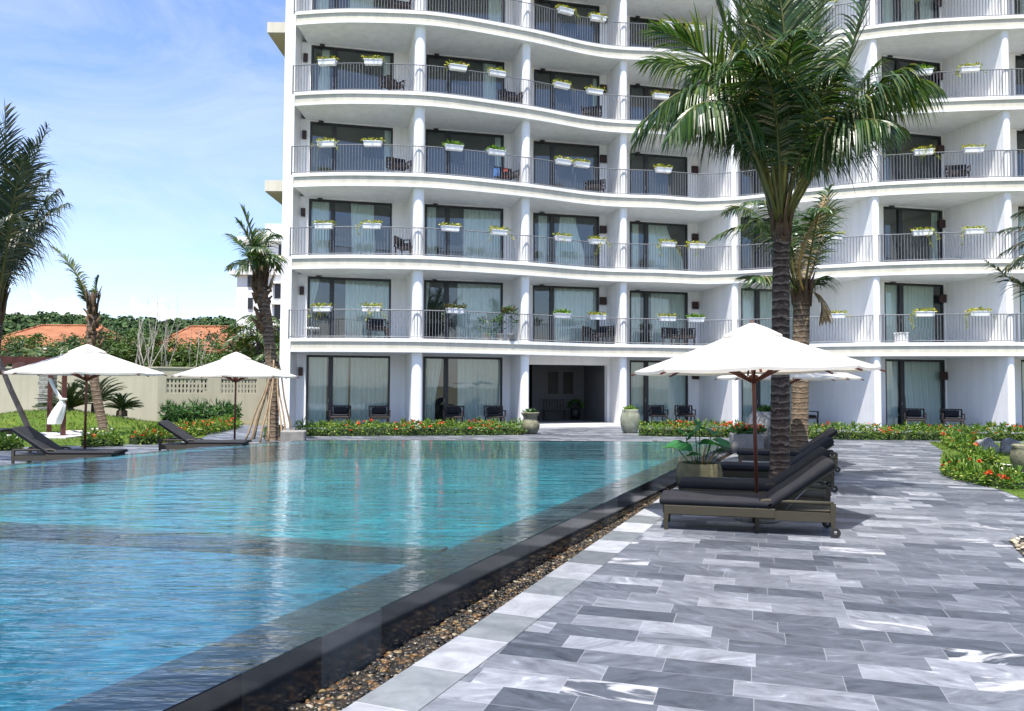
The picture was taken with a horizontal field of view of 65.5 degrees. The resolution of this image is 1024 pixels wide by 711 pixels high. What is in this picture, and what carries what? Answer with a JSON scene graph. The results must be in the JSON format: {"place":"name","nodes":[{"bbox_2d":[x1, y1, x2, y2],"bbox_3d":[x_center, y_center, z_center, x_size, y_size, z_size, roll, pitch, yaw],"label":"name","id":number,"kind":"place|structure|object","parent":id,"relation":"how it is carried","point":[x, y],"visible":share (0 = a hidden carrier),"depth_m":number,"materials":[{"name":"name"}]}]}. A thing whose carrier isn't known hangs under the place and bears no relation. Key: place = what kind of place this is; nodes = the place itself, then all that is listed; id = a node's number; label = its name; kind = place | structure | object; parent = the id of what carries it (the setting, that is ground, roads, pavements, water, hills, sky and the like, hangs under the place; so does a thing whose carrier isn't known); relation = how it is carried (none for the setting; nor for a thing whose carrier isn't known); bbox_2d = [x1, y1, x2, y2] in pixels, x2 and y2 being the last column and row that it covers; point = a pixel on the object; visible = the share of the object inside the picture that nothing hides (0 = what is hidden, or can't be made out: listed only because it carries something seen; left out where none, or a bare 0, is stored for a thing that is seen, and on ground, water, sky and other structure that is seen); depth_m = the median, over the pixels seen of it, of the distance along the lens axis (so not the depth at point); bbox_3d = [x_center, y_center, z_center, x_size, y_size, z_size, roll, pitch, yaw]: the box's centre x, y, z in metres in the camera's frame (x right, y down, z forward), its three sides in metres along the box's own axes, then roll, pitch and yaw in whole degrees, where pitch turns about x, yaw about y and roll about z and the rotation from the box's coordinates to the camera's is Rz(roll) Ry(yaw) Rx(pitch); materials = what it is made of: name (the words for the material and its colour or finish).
{"place":"outdoors","nodes":[
{"label":"outdoors","id":0,"kind":"place"},
{"bbox_2d":[37,375,56,409],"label":"stone pillar","id":1,"kind":"structure","parent":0,"point":[43,383],"depth_m":35.23,"materials":[{"name":"grey stone"}]},
{"bbox_2d":[1,324,142,355],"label":"tiled house","id":2,"kind":"structure","parent":0,"point":[54,331],"depth_m":62.17,"materials":[{"name":"tile"}]},
{"bbox_2d":[0,408,177,429],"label":"lawn mound","id":3,"kind":"object","parent":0,"point":[78,421],"visible":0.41,"depth_m":29.89,"materials":[{"name":"green plant"}]},
{"bbox_2d":[32,381,102,409],"bbox_3d":[-17.750,1.710,31.921,2.575,1.378,2.589,0,-2,0],"label":"cycad","id":4,"kind":"object","parent":3,"relation":"on","point":[72,401],"visible":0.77,"depth_m":31.76,"materials":[{"name":"green plant"}]},
{"bbox_2d":[69,376,130,411],"bbox_3d":[-17.178,1.636,32.915,2.373,1.610,2.612,2,-3,-42],"label":"cycad","id":5,"kind":"object","parent":3,"relation":"on","point":[104,393],"visible":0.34,"depth_m":32.96,"materials":[{"name":"green plant"}]},
{"bbox_2d":[103,392,143,416],"bbox_3d":[-15.889,1.992,32.442,1.566,0.978,1.587,0,-2,0],"label":"cycad","id":6,"kind":"object","parent":3,"relation":"on","point":[121,404],"visible":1,"depth_m":32.32,"materials":[{"name":"green plant"}]},
{"bbox_2d":[11,322,171,340],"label":"hill","id":7,"kind":"structure","parent":0,"point":[18,325],"depth_m":414.50,"materials":[{"name":"green plant"}]},
{"bbox_2d":[2,310,235,345],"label":"hill forest","id":8,"kind":"object","parent":7,"relation":"on","point":[11,320],"visible":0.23,"depth_m":421.07,"materials":[{"name":"green plant"}]},
{"bbox_2d":[5,421,206,446],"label":"lawn","id":9,"kind":"structure","parent":0,"point":[88,431],"depth_m":23.34,"materials":[{"name":"plant"}]},
{"bbox_2d":[0,356,66,435],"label":"pergola","id":10,"kind":"object","parent":9,"relation":"on","point":[16,361],"visible":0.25,"depth_m":24.91,"materials":[{"name":"brown wood"}]},
{"bbox_2d":[47,378,66,423],"bbox_3d":[-14.202,1.421,24.860,0.653,1.437,0.284,0,-2,0],"label":"tied curtain","id":11,"kind":"object","parent":10,"relation":"attached to","point":[57,414],"visible":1,"depth_m":24.79,"materials":[{"name":"white fabric"}]},
{"bbox_2d":[48,244,110,431],"bbox_3d":[-13.939,-0.486,25.422,2.046,6.180,1.528,-1,-3,28],"label":"coconut palm","id":12,"kind":"object","parent":9,"relation":"on","point":[92,318],"visible":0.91,"depth_m":25.44,"materials":[{"name":"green plant"}]},
{"bbox_2d":[125,422,173,444],"bbox_3d":[-10.174,2.175,22.434,1.059,0.636,1.568,0,-2,18],"label":"flower hedge","id":13,"kind":"object","parent":9,"relation":"on","point":[146,435],"visible":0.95,"depth_m":22.10,"materials":[{"name":"green plant"}]},
{"bbox_2d":[157,396,243,422],"bbox_3d":[-13.374,2.361,34.420,3.508,1.250,1.778,1,-2,-13],"label":"leafy hedge","id":14,"kind":"object","parent":9,"relation":"on","point":[173,412],"visible":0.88,"depth_m":34.09,"materials":[{"name":"green plant"}]},
{"bbox_2d":[0,0,285,321],"label":"sky","id":15,"kind":"structure","parent":0,"point":[165,118],"materials":[{"name":"blue"}]},
{"bbox_2d":[159,325,254,392],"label":"tiled house","id":16,"kind":"structure","parent":0,"point":[186,332],"depth_m":59.47,"materials":[{"name":"tile"}]},
{"bbox_2d":[77,420,733,453],"bbox_3d":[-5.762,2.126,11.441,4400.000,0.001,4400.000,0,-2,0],"label":"ground","id":17,"kind":"structure","parent":0,"point":[249,422],"depth_m":36.53,"materials":[{"name":"grey stone"}]},
{"bbox_2d":[0,332,53,355],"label":"leafy tree","id":18,"kind":"object","parent":17,"relation":"on","point":[38,336],"visible":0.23,"depth_m":49.26,"materials":[{"name":"green plant"}]},
{"bbox_2d":[0,337,60,366],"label":"leafy tree","id":19,"kind":"object","parent":17,"relation":"on","point":[13,347],"visible":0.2,"depth_m":43.73,"materials":[{"name":"green plant"}]},
{"bbox_2d":[6,346,59,364],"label":"feather palm","id":20,"kind":"object","parent":17,"relation":"on","point":[43,350],"visible":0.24,"depth_m":42.99,"materials":[{"name":"green plant"}]},
{"bbox_2d":[0,367,157,420],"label":"garden wall","id":21,"kind":"structure","parent":17,"relation":"on","point":[144,389],"depth_m":37.54,"materials":[{"name":"beige paint"}]},
{"bbox_2d":[39,332,119,356],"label":"leafy tree","id":22,"kind":"object","parent":17,"relation":"on","point":[75,340],"visible":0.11,"depth_m":42.66,"materials":[{"name":"green plant"}]},
{"bbox_2d":[80,325,154,364],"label":"leafy tree","id":23,"kind":"object","parent":17,"relation":"on","point":[118,337],"visible":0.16,"depth_m":45.86,"materials":[{"name":"green plant"}]},
{"bbox_2d":[97,326,172,366],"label":"leafy tree","id":24,"kind":"object","parent":17,"relation":"on","point":[122,353],"visible":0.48,"depth_m":44.27,"materials":[{"name":"green plant"}]},
{"bbox_2d":[141,335,206,391],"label":"leafy tree","id":25,"kind":"object","parent":17,"relation":"on","point":[178,356],"visible":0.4,"depth_m":44.65,"materials":[{"name":"green plant"}]},
{"bbox_2d":[176,339,255,387],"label":"leafy tree","id":26,"kind":"object","parent":17,"relation":"on","point":[214,356],"visible":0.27,"depth_m":43.62,"materials":[{"name":"green plant"}]},
{"bbox_2d":[157,367,278,420],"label":"garden wall","id":27,"kind":"structure","parent":17,"relation":"on","point":[250,400],"depth_m":37.88,"materials":[{"name":"beige paint"}]},
{"bbox_2d":[195,320,276,392],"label":"leafy tree","id":28,"kind":"object","parent":17,"relation":"on","point":[223,338],"visible":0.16,"depth_m":45.88,"materials":[{"name":"green plant"}]},
{"bbox_2d":[214,314,279,392],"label":"feather palm","id":29,"kind":"object","parent":17,"relation":"on","point":[257,337],"visible":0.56,"depth_m":42.94,"materials":[{"name":"green plant"}]},
{"bbox_2d":[228,224,281,367],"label":"neighbour block","id":30,"kind":"structure","parent":17,"relation":"on","point":[246,304],"depth_m":72.25,"materials":[{"name":"paint"}]},
{"bbox_2d":[0,440,731,710],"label":"swimming pool","id":31,"kind":"structure","parent":17,"relation":"on","point":[283,672],"depth_m":6.30,"materials":[{"name":"liquid"}]},
{"bbox_2d":[0,440,730,700],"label":"pool water","id":32,"kind":"structure","parent":31,"relation":"in","point":[398,452],"depth_m":11.11,"materials":[{"name":"blue liquid"}]},
{"bbox_2d":[265,0,1023,432],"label":"hotel building","id":33,"kind":"structure","parent":17,"relation":"on","point":[421,362],"depth_m":33.36,"materials":[{"name":"white paint"}]},
{"bbox_2d":[312,0,373,9],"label":"window","id":34,"kind":"structure","parent":33,"relation":"in","point":[336,2],"depth_m":33.30,"materials":[{"name":"metal"}]},
{"bbox_2d":[305,355,389,424],"bbox_3d":[-6.747,1.435,32.823,3.381,2.870,0.329,1,-2,-14],"label":"window","id":35,"kind":"structure","parent":33,"relation":"in","point":[370,375],"depth_m":32.90,"materials":[{"name":"glass"}]},
{"bbox_2d":[307,276,390,337],"bbox_3d":[-6.723,-1.907,32.911,3.394,2.635,0.496,1,-2,-13],"label":"window","id":36,"kind":"structure","parent":33,"relation":"in","point":[358,290],"depth_m":33.11,"materials":[{"name":"glass"}]},
{"bbox_2d":[308,198,391,254],"bbox_3d":[-6.695,-5.105,33.029,3.382,2.635,0.434,1,-2,-14],"label":"window","id":37,"kind":"structure","parent":33,"relation":"in","point":[360,211],"depth_m":33.09,"materials":[{"name":"metal"}]},
{"bbox_2d":[309,121,392,172],"bbox_3d":[-6.668,-8.303,33.129,3.383,2.635,0.329,1,-2,-16],"label":"window","id":38,"kind":"structure","parent":33,"relation":"in","point":[388,136],"depth_m":33.13,"materials":[{"name":"metal"}]},
{"bbox_2d":[311,44,393,90],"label":"window","id":39,"kind":"structure","parent":33,"relation":"in","point":[324,83],"depth_m":33.15,"materials":[{"name":"metal"}]},
{"bbox_2d":[423,356,501,424],"bbox_3d":[-2.093,1.496,33.687,3.400,2.870,0.319,1,-2,-14],"label":"window","id":40,"kind":"structure","parent":33,"relation":"in","point":[479,378],"depth_m":33.84,"materials":[{"name":"glass"}]},
{"bbox_2d":[424,279,502,339],"bbox_3d":[-2.060,-1.845,33.766,3.400,2.635,0.435,1,-2,-14],"label":"window","id":41,"kind":"structure","parent":33,"relation":"in","point":[478,296],"depth_m":34.02,"materials":[{"name":"glass"}]},
{"bbox_2d":[425,203,502,259],"bbox_3d":[-2.040,-5.043,33.886,3.400,2.635,0.434,1,-2,-14],"label":"window","id":42,"kind":"structure","parent":33,"relation":"in","point":[475,218],"depth_m":34.14,"materials":[{"name":"glass"}]},
{"bbox_2d":[425,128,503,180],"bbox_3d":[-2.018,-8.241,34.003,3.402,2.635,0.332,1,-2,-16],"label":"window","id":43,"kind":"structure","parent":33,"relation":"in","point":[500,160],"depth_m":33.92,"materials":[{"name":"metal"}]},
{"bbox_2d":[426,53,503,100],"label":"window","id":44,"kind":"structure","parent":33,"relation":"in","point":[487,79],"depth_m":34.46,"materials":[{"name":"metal"}]},
{"bbox_2d":[428,0,504,22],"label":"window","id":45,"kind":"structure","parent":33,"relation":"in","point":[493,3],"depth_m":34.72,"materials":[{"name":"metal"}]},
{"bbox_2d":[477,305,518,340],"bbox_3d":[-0.555,-1.303,31.802,1.719,1.435,0.670,0,-2,0],"label":"balcony bush","id":46,"kind":"object","parent":33,"relation":"on","point":[511,336],"visible":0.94,"depth_m":31.72,"materials":[{"name":"green plant"}]},
{"bbox_2d":[532,285,598,343],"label":"window","id":47,"kind":"structure","parent":33,"relation":"in","point":[579,300],"depth_m":35.47,"materials":[{"name":"glass"}]},
{"bbox_2d":[533,212,598,267],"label":"window","id":48,"kind":"structure","parent":33,"relation":"in","point":[567,223],"depth_m":35.46,"materials":[{"name":"metal"}]},
{"bbox_2d":[533,140,598,192],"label":"window","id":49,"kind":"structure","parent":33,"relation":"in","point":[552,144],"depth_m":35.32,"materials":[{"name":"metal"}]},
{"bbox_2d":[534,68,598,117],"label":"window","id":50,"kind":"structure","parent":33,"relation":"in","point":[552,73],"depth_m":35.48,"materials":[{"name":"metal"}]},
{"bbox_2d":[534,0,598,42],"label":"window","id":51,"kind":"structure","parent":33,"relation":"in","point":[552,3],"depth_m":35.62,"materials":[{"name":"metal"}]},
{"bbox_2d":[630,152,686,195],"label":"window","id":52,"kind":"structure","parent":33,"relation":"in","point":[645,159],"depth_m":37.06,"materials":[{"name":"metal"}]},
{"bbox_2d":[630,84,686,118],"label":"window","id":53,"kind":"structure","parent":33,"relation":"in","point":[645,88],"depth_m":37.14,"materials":[{"name":"metal"}]},
{"bbox_2d":[630,360,687,422],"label":"window","id":54,"kind":"structure","parent":33,"relation":"in","point":[667,391],"depth_m":36.93,"materials":[{"name":"glass"}]},
{"bbox_2d":[630,290,687,344],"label":"window","id":55,"kind":"structure","parent":33,"relation":"in","point":[671,303],"depth_m":37.07,"materials":[{"name":"glass"}]},
{"bbox_2d":[630,221,687,270],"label":"window","id":56,"kind":"structure","parent":33,"relation":"in","point":[652,231],"depth_m":37.19,"materials":[{"name":"metal"}]},
{"bbox_2d":[741,380,791,423],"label":"window","id":57,"kind":"structure","parent":33,"relation":"in","point":[763,387],"depth_m":35.61,"materials":[{"name":"glass"}]},
{"bbox_2d":[741,288,792,339],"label":"window","id":58,"kind":"structure","parent":33,"relation":"in","point":[756,304],"depth_m":35.81,"materials":[{"name":"glass"}]},
{"bbox_2d":[881,0,938,23],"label":"window","id":59,"kind":"structure","parent":33,"relation":"in","point":[894,6],"depth_m":34.23,"materials":[{"name":"metal"}]},
{"bbox_2d":[881,55,939,86],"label":"window","id":60,"kind":"structure","parent":33,"relation":"in","point":[897,61],"depth_m":33.98,"materials":[{"name":"metal"}]},
{"bbox_2d":[883,134,941,181],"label":"window","id":61,"kind":"structure","parent":33,"relation":"in","point":[938,138],"depth_m":33.73,"materials":[{"name":"metal"}]},
{"bbox_2d":[883,206,942,261],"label":"window","id":62,"kind":"structure","parent":33,"relation":"in","point":[899,221],"depth_m":33.77,"materials":[{"name":"metal"}]},
{"bbox_2d":[884,282,943,342],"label":"window","id":63,"kind":"structure","parent":33,"relation":"in","point":[910,296],"depth_m":33.76,"materials":[{"name":"glass"}]},
{"bbox_2d":[885,359,944,427],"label":"window","id":64,"kind":"structure","parent":33,"relation":"in","point":[919,380],"depth_m":33.68,"materials":[{"name":"glass"}]},
{"bbox_2d":[287,454,731,710],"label":"gravel","id":65,"kind":"structure","parent":0,"point":[340,695],"depth_m":5.23,"materials":[{"name":"gravel"}]},
{"bbox_2d":[0,425,1023,710],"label":"terrace paving","id":66,"kind":"structure","parent":0,"point":[904,591],"depth_m":5.89,"materials":[{"name":"grey stone"}]},
{"bbox_2d":[0,432,26,450],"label":"flower hedge","id":67,"kind":"object","parent":66,"relation":"on","point":[11,442],"visible":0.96,"depth_m":19.75,"materials":[{"name":"green plant"}]},
{"bbox_2d":[0,359,40,451],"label":"prop pole","id":68,"kind":"object","parent":66,"relation":"on","point":[19,408],"visible":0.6,"depth_m":16.79,"materials":[{"name":"wood"}]},
{"bbox_2d":[0,98,75,351],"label":"coconut palm","id":69,"kind":"object","parent":66,"relation":"on","point":[17,241],"visible":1,"depth_m":16.69,"materials":[{"name":"green plant"}]},
{"bbox_2d":[11,426,127,463],"bbox_3d":[-8.740,1.809,15.743,1.975,0.817,0.694,1,-2,-4],"label":"sun lounger","id":70,"kind":"object","parent":66,"relation":"on","point":[37,441],"visible":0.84,"depth_m":15.45,"materials":[{"name":"fabric"}]},
{"bbox_2d":[0,343,167,448],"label":"umbrella","id":71,"kind":"object","parent":66,"relation":"on","point":[83,362],"visible":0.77,"depth_m":15.94,"materials":[{"name":"fabric"}]},
{"bbox_2d":[78,425,125,446],"bbox_3d":[-10.999,2.132,21.347,1.150,0.608,0.997,2,-3,-33],"label":"flower hedge","id":72,"kind":"object","parent":66,"relation":"on","point":[96,438],"visible":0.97,"depth_m":21.21,"materials":[{"name":"green plant"}]},
{"bbox_2d":[158,420,250,450],"bbox_3d":[-7.216,1.935,18.709,1.975,0.817,0.694,1,-2,-6],"label":"sun lounger","id":73,"kind":"object","parent":66,"relation":"on","point":[180,435],"visible":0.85,"depth_m":18.39,"materials":[{"name":"fabric"}]},
{"bbox_2d":[173,412,242,436],"bbox_3d":[-10.649,2.409,28.201,1.125,0.635,6.736,1,-2,-6],"label":"flower hedge","id":74,"kind":"object","parent":66,"relation":"on","point":[212,425],"visible":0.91,"depth_m":27.01,"materials":[{"name":"green plant"}]},
{"bbox_2d":[171,351,297,439],"bbox_3d":[-6.902,1.135,19.869,2.855,2.510,2.855,2,-3,-30],"label":"umbrella","id":75,"kind":"object","parent":66,"relation":"on","point":[234,366],"visible":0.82,"depth_m":19.30,"materials":[{"name":"fabric"}]},
{"bbox_2d":[221,204,288,440],"bbox_3d":[-7.778,-1.046,24.043,2.050,7.229,2.786,1,-2,-19],"label":"coconut palm","id":76,"kind":"object","parent":66,"relation":"on","point":[261,261],"visible":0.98,"depth_m":23.90,"materials":[{"name":"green plant"}]},
{"bbox_2d":[280,430,306,440],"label":"stone block","id":77,"kind":"structure","parent":66,"relation":"on","point":[288,435],"depth_m":22.24,"materials":[{"name":"stone"}]},
{"bbox_2d":[329,405,350,424],"bbox_3d":[-6.762,2.387,31.364,0.818,0.832,0.689,1,-2,-8],"label":"armchair","id":78,"kind":"object","parent":66,"relation":"on","point":[340,411],"visible":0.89,"depth_m":31.52,"materials":[{"name":"black fabric"}]},
{"bbox_2d":[294,416,526,435],"bbox_3d":[-3.358,2.358,26.909,7.844,0.696,1.216,1,-2,-12],"label":"flower hedge","id":79,"kind":"object","parent":66,"relation":"on","point":[490,428],"visible":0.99,"depth_m":26.71,"materials":[{"name":"green plant"}]},
{"bbox_2d":[483,406,505,426],"bbox_3d":[-0.707,2.469,32.522,0.818,0.832,0.689,1,-2,-13],"label":"armchair","id":80,"kind":"object","parent":66,"relation":"on","point":[492,411],"visible":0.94,"depth_m":32.66,"materials":[{"name":"black fabric"}]},
{"bbox_2d":[521,408,539,433],"bbox_3d":[0.640,2.297,28.132,0.680,0.927,0.680,0,-2,0],"label":"urn","id":81,"kind":"object","parent":66,"relation":"on","point":[532,424],"visible":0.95,"depth_m":27.89,"materials":[{"name":"stone"}]},
{"bbox_2d":[341,453,738,710],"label":"paving border","id":82,"kind":"object","parent":66,"relation":"on","point":[421,683],"visible":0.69,"depth_m":5.38,"materials":[{"name":"grey stone"}]},
{"bbox_2d":[620,405,639,432],"bbox_3d":[4.293,2.282,28.932,0.716,1.062,0.725,0,-2,0],"label":"urn","id":83,"kind":"object","parent":66,"relation":"on","point":[629,418],"visible":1,"depth_m":28.66,"materials":[{"name":"beige ceramic"}]},
{"bbox_2d":[646,405,668,424],"bbox_3d":[6.385,2.608,34.987,0.818,0.832,0.689,1,-2,-8],"label":"armchair","id":84,"kind":"object","parent":66,"relation":"on","point":[657,411],"visible":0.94,"depth_m":35.13,"materials":[{"name":"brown wood"}]},
{"bbox_2d":[662,419,729,489],"bbox_3d":[2.908,1.584,12.549,1.095,1.156,0.715,0,-2,0],"label":"lotus pot","id":85,"kind":"object","parent":66,"relation":"on","point":[702,468],"visible":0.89,"depth_m":12.46,"materials":[{"name":"stone"}]},
{"bbox_2d":[725,422,767,452],"bbox_3d":[6.083,2.114,20.700,1.053,0.775,1.001,0,-2,0],"label":"stone planter","id":86,"kind":"object","parent":66,"relation":"on","point":[740,436],"visible":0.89,"depth_m":20.39,"materials":[{"name":"stone"}]},
{"bbox_2d":[659,456,840,537],"bbox_3d":[2.756,1.604,9.373,1.975,0.864,0.694,0,-2,14],"label":"sun lounger","id":87,"kind":"object","parent":66,"relation":"on","point":[775,503],"visible":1,"depth_m":9.08,"materials":[{"name":"black fabric"}]},
{"bbox_2d":[679,447,830,501],"bbox_3d":[3.300,1.666,10.865,1.975,0.864,0.694,0,-2,15],"label":"sun lounger","id":88,"kind":"object","parent":66,"relation":"on","point":[715,484],"visible":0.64,"depth_m":10.64,"materials":[{"name":"black fabric"}]},
{"bbox_2d":[631,320,885,523],"bbox_3d":[3.045,0.811,10.036,2.855,2.515,2.855,-1,-3,36],"label":"umbrella","id":89,"kind":"object","parent":66,"relation":"on","point":[752,348],"visible":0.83,"depth_m":9.46,"materials":[{"name":"fabric"}]},
{"bbox_2d":[746,404,770,448],"bbox_3d":[6.833,1.911,21.443,1.047,1.247,1.051,0,-2,0],"label":"urn","id":90,"kind":"object","parent":66,"relation":"on","point":[763,415],"visible":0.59,"depth_m":21.07,"materials":[{"name":"grey stone"}]},
{"bbox_2d":[712,436,837,491],"bbox_3d":[4.320,1.766,13.263,1.975,0.864,0.694,0,-2,15],"label":"sun lounger","id":91,"kind":"object","parent":66,"relation":"on","point":[738,469],"visible":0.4,"depth_m":13.04,"materials":[{"name":"black fabric"}]},
{"bbox_2d":[707,173,852,448],"bbox_3d":[6.271,-1.183,19.308,3.586,7.269,3.835,0,-2,0],"label":"coconut palm","id":92,"kind":"object","parent":66,"relation":"on","point":[801,289],"visible":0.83,"depth_m":18.85,"materials":[{"name":"green plant"}]},
{"bbox_2d":[736,427,840,471],"bbox_3d":[5.619,1.894,16.311,1.975,0.864,0.694,0,-2,15],"label":"sun lounger","id":93,"kind":"object","parent":66,"relation":"on","point":[746,454],"visible":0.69,"depth_m":16.11,"materials":[{"name":"black fabric"}]},
{"bbox_2d":[714,372,863,384],"bbox_3d":[5.981,1.110,17.271,2.855,2.510,2.855,-1,-3,37],"label":"umbrella","id":94,"kind":"object","parent":66,"relation":"on","point":[834,376],"visible":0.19,"depth_m":16.24,"materials":[{"name":"fabric"}]},
{"bbox_2d":[636,418,1023,440],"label":"flower hedge","id":95,"kind":"object","parent":66,"relation":"on","point":[896,433],"visible":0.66,"depth_m":25.93,"materials":[{"name":"green plant"}]},
{"bbox_2d":[902,408,926,428],"bbox_3d":[16.181,2.551,32.024,0.818,0.832,0.689,-1,-2,21],"label":"armchair","id":96,"kind":"object","parent":66,"relation":"on","point":[913,414],"visible":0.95,"depth_m":32.16,"materials":[{"name":"black fabric"}]},
{"bbox_2d":[940,409,964,425],"bbox_3d":[17.553,2.548,31.742,0.818,0.832,0.689,-1,-2,21],"label":"armchair","id":97,"kind":"object","parent":66,"relation":"on","point":[951,415],"visible":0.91,"depth_m":31.85,"materials":[{"name":"black fabric"}]},
{"bbox_2d":[928,440,1023,498],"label":"lawn","id":98,"kind":"structure","parent":0,"point":[1009,490],"depth_m":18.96,"materials":[{"name":"green plant"}]},
{"bbox_2d":[940,429,994,450],"bbox_3d":[12.752,2.363,22.453,0.990,0.550,3.476,0,-2,20],"label":"flower hedge","id":99,"kind":"object","parent":98,"relation":"on","point":[956,439],"visible":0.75,"depth_m":21.82,"materials":[{"name":"green plant"}]},
{"bbox_2d":[938,453,1023,488],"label":"flower hedge","id":100,"kind":"object","parent":98,"relation":"on","point":[972,469],"visible":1,"depth_m":13.84,"materials":[{"name":"green plant"}]},
{"bbox_2d":[958,445,1005,464],"bbox_3d":[10.058,2.164,17.134,0.794,0.480,0.828,1,-2,-16],"label":"flower hedge","id":101,"kind":"object","parent":98,"relation":"on","point":[988,455],"visible":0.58,"depth_m":16.99,"materials":[{"name":"green plant"}]},
{"bbox_2d":[980,208,1023,302],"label":"coconut palm","id":102,"kind":"object","parent":98,"relation":"on","point":[1020,258],"visible":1,"depth_m":19.33,"materials":[{"name":"green plant"}]},
{"bbox_2d":[1010,444,1023,475],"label":"urn","id":103,"kind":"object","parent":98,"relation":"on","point":[1016,454],"visible":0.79,"depth_m":14.85,"materials":[{"name":"stone"}]},
{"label":"planting bed","id":104,"kind":"structure","parent":0,"visible":0},
{"bbox_2d":[629,0,948,477],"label":"coconut palm","id":105,"kind":"object","parent":104,"relation":"on","point":[771,103],"visible":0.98,"depth_m":11.92,"materials":[{"name":"green plant"}]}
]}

